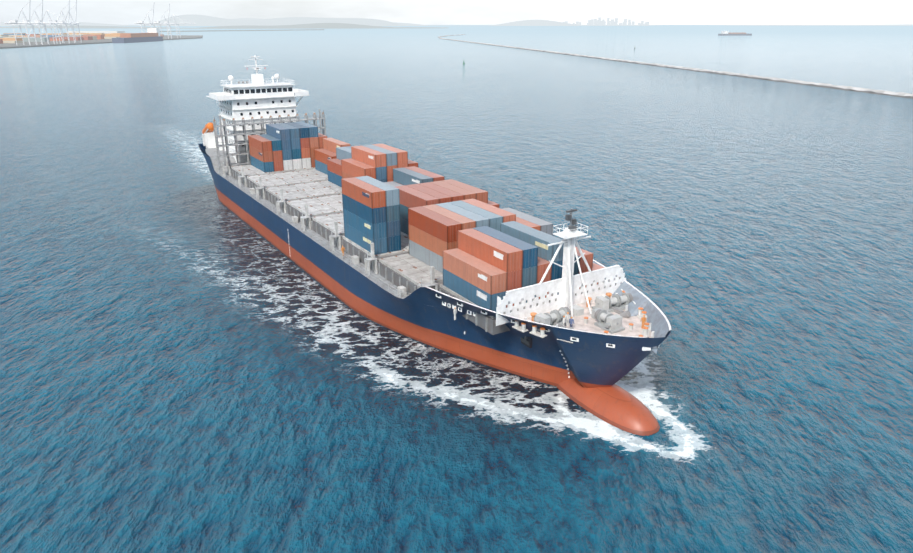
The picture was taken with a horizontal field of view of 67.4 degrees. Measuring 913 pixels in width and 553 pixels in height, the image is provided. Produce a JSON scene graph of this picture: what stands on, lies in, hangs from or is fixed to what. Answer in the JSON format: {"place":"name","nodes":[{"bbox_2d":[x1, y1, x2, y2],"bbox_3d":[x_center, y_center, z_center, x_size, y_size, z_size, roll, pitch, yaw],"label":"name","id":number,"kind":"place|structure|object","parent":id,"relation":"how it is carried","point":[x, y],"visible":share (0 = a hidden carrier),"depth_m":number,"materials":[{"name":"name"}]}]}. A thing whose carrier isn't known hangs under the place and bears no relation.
{"place":"outdoors","nodes":[
{"label":"outdoors","id":0,"kind":"place"},
{"bbox_2d":[0,29,323,48],"bbox_3d":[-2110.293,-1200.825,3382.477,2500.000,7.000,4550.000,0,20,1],"label":"port land","id":1,"kind":"structure","parent":0,"point":[39,44],"depth_m":1797.15,"materials":[{"name":"grey concrete"}]},
{"bbox_2d":[0,0,195,44],"bbox_3d":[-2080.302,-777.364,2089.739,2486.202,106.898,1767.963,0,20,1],"label":"port crane stacks","id":2,"kind":"object","parent":1,"relation":"on","point":[153,34],"visible":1,"depth_m":1808.67,"materials":[{"name":"grey metal"}]},
{"bbox_2d":[0,25,912,251],"bbox_3d":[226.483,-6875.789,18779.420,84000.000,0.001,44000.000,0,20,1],"label":"sea","id":3,"kind":"structure","parent":0,"point":[838,161],"depth_m":470.51,"materials":[{"name":"liquid"}]},
{"bbox_2d":[198,144,670,435],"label":"hull","id":4,"kind":"object","parent":3,"relation":"on","point":[598,369],"visible":0.4,"depth_m":96.33,"materials":[{"name":"paint"}]},
{"bbox_2d":[210,173,659,377],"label":"hull markings","id":5,"kind":"object","parent":4,"relation":"on","point":[526,341],"visible":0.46,"depth_m":90.12,"materials":[{"name":"white paint"}]},
{"bbox_2d":[205,147,670,353],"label":"deck","id":6,"kind":"object","parent":4,"relation":"on","point":[308,202],"visible":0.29,"depth_m":120.16,"materials":[{"name":"metal"}]},
{"bbox_2d":[202,54,308,165],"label":"superstructure","id":7,"kind":"object","parent":6,"relation":"on","point":[263,105],"visible":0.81,"depth_m":189.34,"materials":[{"name":"white paint"}]},
{"bbox_2d":[220,87,293,145],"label":"windows","id":8,"kind":"structure","parent":7,"relation":"attached to","point":[263,91],"depth_m":188.02,"materials":[{"name":"black glass"}]},
{"bbox_2d":[213,109,325,175],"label":"lashing bridge","id":9,"kind":"structure","parent":6,"relation":"on","point":[322,128],"depth_m":183.69,"materials":[{"name":"metal"}]},
{"bbox_2d":[248,122,604,311],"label":"containers","id":10,"kind":"object","parent":6,"relation":"on","point":[475,245],"visible":0.98,"depth_m":111.32,"materials":[{"name":"metal"}]},
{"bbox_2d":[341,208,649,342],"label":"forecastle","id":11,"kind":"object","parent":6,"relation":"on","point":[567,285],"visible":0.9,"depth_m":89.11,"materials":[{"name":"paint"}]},
{"bbox_2d":[0,111,912,552],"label":"water","id":12,"kind":"structure","parent":3,"relation":"on","point":[190,361],"depth_m":91.78,"materials":[{"name":"liquid"}]},
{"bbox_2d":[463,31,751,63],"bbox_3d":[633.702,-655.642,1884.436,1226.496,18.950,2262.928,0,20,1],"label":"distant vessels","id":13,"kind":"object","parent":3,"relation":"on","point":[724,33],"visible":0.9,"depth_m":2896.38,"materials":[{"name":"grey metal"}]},
{"bbox_2d":[438,34,912,98],"bbox_3d":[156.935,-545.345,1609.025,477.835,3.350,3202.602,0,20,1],"label":"breakwater","id":14,"kind":"object","parent":3,"relation":"on","point":[871,91],"visible":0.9,"depth_m":632.39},
{"bbox_2d":[0,14,912,28],"bbox_3d":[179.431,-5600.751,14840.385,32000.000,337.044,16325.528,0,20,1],"label":"hills","id":15,"kind":"structure","parent":0,"point":[290,23],"depth_m":16065.72,"materials":[{"name":"grey"}]},
{"bbox_2d":[0,0,912,24],"label":"sky","id":16,"kind":"structure","parent":0,"point":[120,12],"materials":[{"name":"white"}]}
]}

